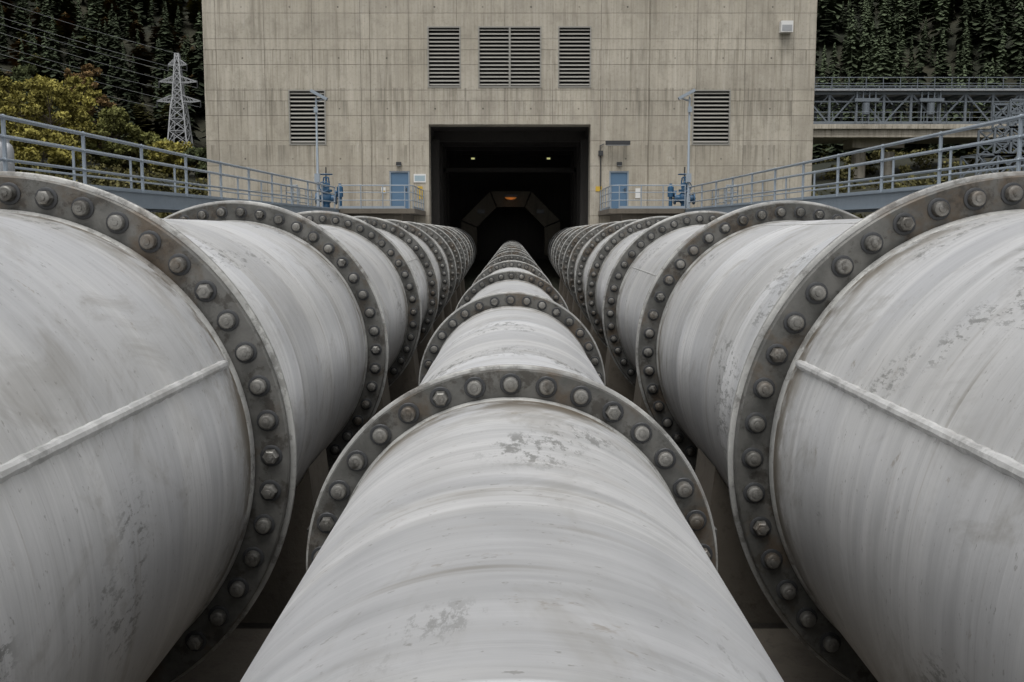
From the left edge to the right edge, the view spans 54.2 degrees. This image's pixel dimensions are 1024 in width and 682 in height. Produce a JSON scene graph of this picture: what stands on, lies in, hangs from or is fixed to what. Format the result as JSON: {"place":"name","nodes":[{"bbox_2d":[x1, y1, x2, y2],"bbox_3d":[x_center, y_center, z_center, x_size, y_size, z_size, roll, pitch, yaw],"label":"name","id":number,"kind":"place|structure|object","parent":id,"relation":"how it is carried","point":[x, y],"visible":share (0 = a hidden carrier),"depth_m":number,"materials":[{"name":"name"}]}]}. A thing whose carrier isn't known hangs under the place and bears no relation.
{"place":"outdoors","nodes":[
{"label":"outdoors","id":0,"kind":"place"},
{"bbox_2d":[504,195,516,199],"bbox_3d":[-0.080,-8.923,62.049,0.840,0.305,0.720,0,6,0],"label":"tunnel lamp","id":1,"kind":"object","parent":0,"point":[510,197],"visible":1,"depth_m":61.89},
{"bbox_2d":[0,0,1023,291],"bbox_3d":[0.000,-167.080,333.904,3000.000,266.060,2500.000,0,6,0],"label":"ground","id":2,"kind":"structure","parent":0,"point":[478,266],"depth_m":198.60,"materials":[{"name":"green plant"}]},
{"bbox_2d":[0,75,63,157],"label":"deciduous tree","id":3,"kind":"object","parent":2,"relation":"on","point":[6,88],"visible":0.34,"depth_m":92.53,"materials":[{"name":"green plant"}]},
{"bbox_2d":[5,64,59,132],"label":"deciduous tree","id":4,"kind":"object","parent":2,"relation":"on","point":[22,73],"visible":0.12,"depth_m":106.23,"materials":[{"name":"green plant"}]},
{"bbox_2d":[10,127,89,175],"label":"deciduous tree","id":5,"kind":"object","parent":2,"relation":"on","point":[58,156],"visible":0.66,"depth_m":81.75,"materials":[{"name":"green plant"}]},
{"bbox_2d":[0,73,101,156],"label":"deciduous tree","id":6,"kind":"object","parent":2,"relation":"on","point":[71,114],"visible":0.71,"depth_m":89.39,"materials":[{"name":"green plant"}]},
{"bbox_2d":[48,75,101,160],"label":"deciduous tree","id":7,"kind":"object","parent":2,"relation":"on","point":[80,90],"visible":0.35,"depth_m":101.19,"materials":[{"name":"green plant"}]},
{"bbox_2d":[63,64,116,156],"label":"deciduous tree","id":8,"kind":"object","parent":2,"relation":"on","point":[103,100],"visible":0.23,"depth_m":109.27,"materials":[{"name":"green plant"}]},
{"bbox_2d":[77,105,144,170],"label":"deciduous tree","id":9,"kind":"object","parent":2,"relation":"on","point":[120,126],"visible":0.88,"depth_m":92.24,"materials":[{"name":"green plant"}]},
{"bbox_2d":[122,131,168,171],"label":"deciduous tree","id":10,"kind":"object","parent":2,"relation":"on","point":[151,136],"visible":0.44,"depth_m":93.42,"materials":[{"name":"green plant"}]},
{"bbox_2d":[146,139,197,176],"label":"deciduous tree","id":11,"kind":"object","parent":2,"relation":"on","point":[170,145],"visible":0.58,"depth_m":89.68,"materials":[{"name":"green plant"}]},
{"bbox_2d":[156,53,200,146],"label":"transmission pylon","id":12,"kind":"object","parent":2,"relation":"on","point":[180,64],"visible":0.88,"depth_m":146.47,"materials":[{"name":"metal"}]},
{"bbox_2d":[0,1,197,106],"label":"power line","id":13,"kind":"object","parent":12,"relation":"attached to","point":[92,60],"visible":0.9,"depth_m":137.38,"materials":[{"name":"metal"}]},
{"bbox_2d":[181,146,206,177],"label":"deciduous tree","id":14,"kind":"object","parent":2,"relation":"on","point":[201,152],"visible":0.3,"depth_m":87.75,"materials":[{"name":"green plant"}]},
{"bbox_2d":[202,0,816,224],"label":"walls","id":15,"kind":"structure","parent":2,"relation":"on","point":[363,64],"depth_m":50.91,"materials":[{"name":"concrete"}]},
{"bbox_2d":[288,90,325,144],"bbox_3d":[-10.450,-11.433,51.200,1.894,2.764,0.330,0,6,0],"label":"louvre vent","id":16,"kind":"object","parent":15,"relation":"attached to","point":[302,125],"visible":0.98,"depth_m":51.22,"materials":[{"name":"metal"}]},
{"bbox_2d":[389,171,409,208],"bbox_3d":[-5.780,-7.768,51.547,1.036,1.948,0.140,0,6,0],"label":"door","id":17,"kind":"structure","parent":15,"relation":"attached to","point":[399,177],"depth_m":51.52,"materials":[{"name":"blue paint"}]},
{"bbox_2d":[414,174,425,181],"bbox_3d":[-4.735,-8.364,51.373,0.630,0.430,0.042,0,6,0],"label":"notice board","id":18,"kind":"object","parent":15,"relation":"attached to","point":[419,177],"visible":1,"depth_m":51.35,"materials":[{"name":"white paint"}]},
{"bbox_2d":[418,186,422,198],"bbox_3d":[-4.725,-7.629,51.461,0.250,0.650,0.027,0,6,0],"label":"warning sign","id":19,"kind":"object","parent":15,"relation":"attached to","point":[420,187],"visible":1,"depth_m":51.44,"materials":[{"name":"yellow paint"}]},
{"bbox_2d":[427,26,460,87],"bbox_3d":[-3.445,-14.421,50.875,1.684,3.034,0.330,0,6,0],"label":"louvre vent","id":20,"kind":"object","parent":15,"relation":"attached to","point":[444,54],"visible":1,"depth_m":50.88,"materials":[{"name":"metal"}]},
{"bbox_2d":[478,26,540,87],"bbox_3d":[-0.115,-14.421,50.875,3.204,3.034,0.330,0,6,0],"label":"louvre vent","id":21,"kind":"object","parent":15,"relation":"attached to","point":[509,56],"visible":1,"depth_m":50.88,"materials":[{"name":"metal"}]},
{"bbox_2d":[431,127,588,259],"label":"tunnel recess","id":22,"kind":"object","parent":15,"relation":"in","point":[463,185],"visible":0.77,"depth_m":66.08,"materials":[{"name":"concrete"}]},
{"bbox_2d":[461,191,559,255],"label":"tunnel arch","id":23,"kind":"structure","parent":22,"relation":"in","point":[481,211],"depth_m":62.48,"materials":[{"name":"grey concrete"}]},
{"bbox_2d":[558,26,590,87],"bbox_3d":[3.175,-14.421,50.875,1.684,3.034,0.330,0,6,0],"label":"louvre vent","id":24,"kind":"object","parent":15,"relation":"attached to","point":[574,56],"visible":1,"depth_m":50.89,"materials":[{"name":"metal"}]},
{"bbox_2d":[598,141,629,188],"bbox_3d":[5.210,-8.978,51.054,1.580,2.420,0.550,0,6,0],"label":"wall light","id":25,"kind":"object","parent":15,"relation":"attached to","point":[615,143],"visible":1,"depth_m":50.67,"materials":[{"name":"metal"}]},
{"bbox_2d":[609,171,628,208],"bbox_3d":[5.500,-7.768,51.547,0.996,1.948,0.140,0,6,0],"label":"door","id":26,"kind":"structure","parent":15,"relation":"attached to","point":[618,177],"depth_m":51.52,"materials":[{"name":"blue paint"}]},
{"bbox_2d":[635,188,639,197],"bbox_3d":[6.475,-7.604,51.463,0.250,0.500,0.027,0,6,0],"label":"warning sign","id":27,"kind":"object","parent":15,"relation":"attached to","point":[637,195],"visible":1,"depth_m":51.45,"materials":[{"name":"white paint"}]},
{"bbox_2d":[692,90,730,144],"bbox_3d":[10.175,-11.433,51.200,1.944,2.764,0.330,0,6,0],"label":"louvre vent","id":28,"kind":"object","parent":15,"relation":"attached to","point":[711,111],"visible":0.94,"depth_m":51.21,"materials":[{"name":"metal"}]},
{"bbox_2d":[779,21,792,32],"bbox_3d":[13.800,-15.807,50.355,0.600,0.550,0.457,0,6,0],"label":"floodlight","id":29,"kind":"object","parent":15,"relation":"attached to","point":[785,26],"visible":1,"depth_m":50.14,"materials":[{"name":"white paint"}]},
{"bbox_2d":[0,0,1023,164],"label":"conifer forest","id":30,"kind":"object","parent":2,"relation":"on","point":[868,52],"visible":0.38,"depth_m":198.40,"materials":[{"name":"green plant"}]},
{"bbox_2d":[15,148,1022,218],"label":"hillside shrubs","id":31,"kind":"object","parent":2,"relation":"on","point":[123,168],"visible":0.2,"depth_m":84.52,"materials":[{"name":"green plant"}]},
{"bbox_2d":[813,124,1023,177],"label":"concrete viaduct","id":32,"kind":"object","parent":2,"relation":"on","point":[855,136],"visible":0.38,"depth_m":87.18,"materials":[{"name":"grey concrete"}]},
{"bbox_2d":[959,99,1023,178],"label":"steel trestle","id":33,"kind":"object","parent":2,"relation":"on","point":[1009,128],"visible":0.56,"depth_m":72.99,"materials":[{"name":"paint"}]},
{"bbox_2d":[235,623,788,628],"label":"concrete floor","id":34,"kind":"structure","parent":0,"point":[271,625],"depth_m":7.65,"materials":[{"name":"grey concrete"}]},
{"bbox_2d":[99,188,338,212],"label":"steel walkway","id":35,"kind":"structure","parent":34,"relation":"on","point":[156,202],"depth_m":23.28,"materials":[{"name":"blue paint"}]},
{"bbox_2d":[0,138,2,170],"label":"gas cylinder","id":36,"kind":"object","parent":35,"relation":"on","point":[1,164],"visible":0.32,"depth_m":16.15,"materials":[{"name":"metal"}]},
{"bbox_2d":[6,139,14,171],"bbox_3d":[-8.350,-2.977,16.576,0.190,0.805,0.190,0,6,0],"label":"gas cylinder","id":37,"kind":"object","parent":35,"relation":"on","point":[10,155],"visible":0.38,"depth_m":16.52,"materials":[{"name":"metal"}]},
{"bbox_2d":[0,134,298,203],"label":"railing","id":38,"kind":"object","parent":35,"relation":"on","point":[74,174],"visible":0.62,"depth_m":25.69,"materials":[{"name":"grey metal"}]},
{"bbox_2d":[0,114,334,208],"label":"railing","id":39,"kind":"object","parent":35,"relation":"on","point":[4,137],"visible":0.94,"depth_m":21.61,"materials":[{"name":"grey metal"}]},
{"bbox_2d":[240,448,328,622],"bbox_3d":[-2.706,1.630,8.011,2.640,1.429,0.700,0,6,0],"label":"concrete saddle","id":40,"kind":"object","parent":34,"relation":"on","point":[288,573],"visible":0.09,"depth_m":7.68,"materials":[{"name":"grey concrete"}]},
{"bbox_2d":[0,171,475,681],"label":"penstock pipe","id":41,"kind":"object","parent":40,"relation":"on","point":[189,395],"visible":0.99,"depth_m":4.65,"materials":[{"name":"metal"}]},
{"bbox_2d":[329,376,390,471],"bbox_3d":[-2.795,1.115,12.743,2.640,1.429,0.700,0,6,0],"label":"concrete saddle","id":42,"kind":"object","parent":34,"relation":"on","point":[385,400],"depth_m":12.61,"materials":[{"name":"grey concrete"}]},
{"bbox_2d":[339,209,425,221],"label":"concrete terrace","id":43,"kind":"structure","parent":34,"relation":"on","point":[408,215],"depth_m":45.93,"materials":[{"name":"grey concrete"}]},
{"bbox_2d":[286,185,311,205],"bbox_3d":[-10.050,-6.832,48.546,0.640,1.235,5.940,0,6,0],"label":"railing","id":44,"kind":"object","parent":43,"relation":"on","point":[293,192],"visible":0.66,"depth_m":48.09,"materials":[{"name":"grey metal"}]},
{"bbox_2d":[310,89,327,205],"bbox_3d":[-8.790,-8.783,45.880,0.785,5.390,0.400,0,6,0],"label":"street lamp","id":45,"kind":"object","parent":43,"relation":"on","point":[317,177],"visible":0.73,"depth_m":45.84,"materials":[{"name":"grey metal"}]},
{"bbox_2d":[315,167,343,208],"bbox_3d":[-8.477,-7.086,46.292,1.295,1.926,0.898,0,6,0],"label":"gate valve","id":46,"kind":"object","parent":43,"relation":"on","point":[328,197],"visible":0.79,"depth_m":46.31,"materials":[{"name":"blue paint"}]},
{"bbox_2d":[337,185,423,210],"bbox_3d":[-6.225,-6.832,48.546,3.490,1.235,5.940,0,6,0],"label":"railing","id":47,"kind":"object","parent":43,"relation":"on","point":[382,200],"visible":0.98,"depth_m":45.68,"materials":[{"name":"grey metal"}]},
{"bbox_2d":[389,346,419,401],"bbox_3d":[-2.884,0.601,17.475,2.640,1.429,0.700,0,6,0],"label":"concrete saddle","id":48,"kind":"object","parent":34,"relation":"on","point":[407,380],"visible":0.06,"depth_m":17.14,"materials":[{"name":"grey concrete"}]},
{"bbox_2d":[417,325,433,369],"bbox_3d":[-2.973,0.087,22.207,2.640,1.429,0.700,0,6,0],"label":"concrete saddle","id":49,"kind":"object","parent":34,"relation":"on","point":[421,347],"visible":0.02,"depth_m":21.86,"materials":[{"name":"grey concrete"}]},
{"bbox_2d":[433,309,444,331],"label":"concrete saddle","id":50,"kind":"object","parent":34,"relation":"on","point":[438,321],"depth_m":26.59,"materials":[{"name":"grey concrete"}]},
{"bbox_2d":[444,298,452,318],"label":"concrete saddle","id":51,"kind":"object","parent":34,"relation":"on","point":[447,309],"visible":0.06,"depth_m":31.32,"materials":[{"name":"grey concrete"}]},
{"bbox_2d":[451,291,457,311],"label":"concrete saddle","id":52,"kind":"object","parent":34,"relation":"on","point":[454,300],"visible":0.04,"depth_m":36.06,"materials":[{"name":"grey concrete"}]},
{"bbox_2d":[456,283,461,302],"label":"concrete saddle","id":53,"kind":"object","parent":34,"relation":"on","point":[459,293],"visible":0.04,"depth_m":40.80,"materials":[{"name":"grey concrete"}]},
{"bbox_2d":[461,278,464,295],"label":"concrete saddle","id":54,"kind":"object","parent":34,"relation":"on","point":[463,287],"visible":0.02,"depth_m":45.53,"materials":[{"name":"grey concrete"}]},
{"bbox_2d":[174,629,849,681],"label":"concrete plinth","id":55,"kind":"structure","parent":34,"relation":"on","point":[231,657],"depth_m":6.36,"materials":[{"name":"grey concrete"}]},
{"bbox_2d":[559,278,562,295],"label":"concrete saddle","id":56,"kind":"object","parent":34,"relation":"on","point":[560,287],"visible":0.05,"depth_m":45.53,"materials":[{"name":"grey concrete"}]},
{"bbox_2d":[562,283,567,302],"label":"concrete saddle","id":57,"kind":"object","parent":34,"relation":"on","point":[564,293],"visible":0.03,"depth_m":40.80,"materials":[{"name":"grey concrete"}]},
{"bbox_2d":[566,291,572,311],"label":"concrete saddle","id":58,"kind":"object","parent":34,"relation":"on","point":[569,300],"visible":0.02,"depth_m":36.06,"materials":[{"name":"grey concrete"}]},
{"bbox_2d":[571,298,579,318],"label":"concrete saddle","id":59,"kind":"object","parent":34,"relation":"on","point":[575,309],"visible":0.05,"depth_m":31.32,"materials":[{"name":"grey concrete"}]},
{"bbox_2d":[579,309,590,331],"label":"concrete saddle","id":60,"kind":"object","parent":34,"relation":"on","point":[584,321],"depth_m":26.59,"materials":[{"name":"grey concrete"}]},
{"bbox_2d":[590,325,606,369],"bbox_3d":[2.973,0.087,22.207,2.640,1.429,0.700,0,6,0],"label":"concrete saddle","id":61,"kind":"object","parent":34,"relation":"on","point":[602,347],"visible":0.02,"depth_m":21.86,"materials":[{"name":"grey concrete"}]},
{"bbox_2d":[604,346,634,401],"bbox_3d":[2.884,0.601,17.475,2.640,1.429,0.700,0,6,0],"label":"concrete saddle","id":62,"kind":"object","parent":34,"relation":"on","point":[616,380],"visible":0.07,"depth_m":17.14,"materials":[{"name":"grey concrete"}]},
{"bbox_2d":[548,171,1023,681],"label":"penstock pipe","id":63,"kind":"object","parent":62,"relation":"on","point":[834,395],"visible":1,"depth_m":4.65,"materials":[{"name":"metal"}]},
{"bbox_2d":[598,209,684,221],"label":"concrete terrace","id":64,"kind":"structure","parent":34,"relation":"on","point":[615,215],"depth_m":45.93,"materials":[{"name":"grey concrete"}]},
{"bbox_2d":[600,185,686,210],"bbox_3d":[6.225,-6.832,48.546,3.490,1.235,5.940,0,6,0],"label":"railing","id":65,"kind":"object","parent":64,"relation":"on","point":[641,200],"visible":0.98,"depth_m":45.68,"materials":[{"name":"grey metal"}]},
{"bbox_2d":[667,167,695,208],"bbox_3d":[7.857,-7.086,46.292,1.295,1.926,0.898,0,6,0],"label":"gate valve","id":66,"kind":"object","parent":64,"relation":"on","point":[674,196],"visible":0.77,"depth_m":46.32,"materials":[{"name":"blue paint"}]},
{"bbox_2d":[678,88,695,208],"bbox_3d":[7.920,-8.761,45.681,0.785,5.390,0.400,0,6,0],"label":"street lamp","id":67,"kind":"object","parent":64,"relation":"on","point":[688,173],"visible":0.82,"depth_m":45.66,"materials":[{"name":"grey metal"}]},
{"bbox_2d":[712,185,737,205],"bbox_3d":[10.050,-6.832,48.546,0.640,1.235,5.940,0,6,0],"label":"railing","id":68,"kind":"object","parent":64,"relation":"on","point":[730,192],"visible":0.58,"depth_m":48.09,"materials":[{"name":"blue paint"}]},
{"bbox_2d":[633,376,694,471],"bbox_3d":[2.795,1.115,12.743,2.640,1.429,0.700,0,6,0],"label":"concrete saddle","id":69,"kind":"object","parent":34,"relation":"on","point":[638,400],"depth_m":12.61,"materials":[{"name":"grey concrete"}]},
{"bbox_2d":[695,448,783,622],"bbox_3d":[2.706,1.630,8.011,2.640,1.429,0.700,0,6,0],"label":"concrete saddle","id":70,"kind":"object","parent":34,"relation":"on","point":[735,573],"visible":0.11,"depth_m":7.68,"materials":[{"name":"grey concrete"}]},
{"bbox_2d":[685,188,924,212],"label":"steel walkway","id":71,"kind":"structure","parent":34,"relation":"on","point":[867,202],"depth_m":23.28,"materials":[{"name":"blue paint"}]},
{"bbox_2d":[689,114,1023,208],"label":"railing","id":72,"kind":"object","parent":71,"relation":"on","point":[1019,137],"visible":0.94,"depth_m":21.61,"materials":[{"name":"grey metal"}]},
{"bbox_2d":[725,134,1023,203],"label":"railing","id":73,"kind":"object","parent":71,"relation":"on","point":[949,174],"visible":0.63,"depth_m":25.47,"materials":[{"name":"grey metal"}]},
{"bbox_2d":[813,77,1023,123],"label":"steel truss bridge","id":74,"kind":"structure","parent":0,"point":[866,97],"depth_m":88.00,"materials":[{"name":"paint"}]},
{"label":"concrete saddle","id":75,"kind":"object","parent":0,"visible":0},
{"bbox_2d":[240,240,783,681],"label":"penstock pipe","id":76,"kind":"object","parent":75,"relation":"on","point":[511,490],"visible":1,"depth_m":2.27,"materials":[{"name":"metal"}]}
]}

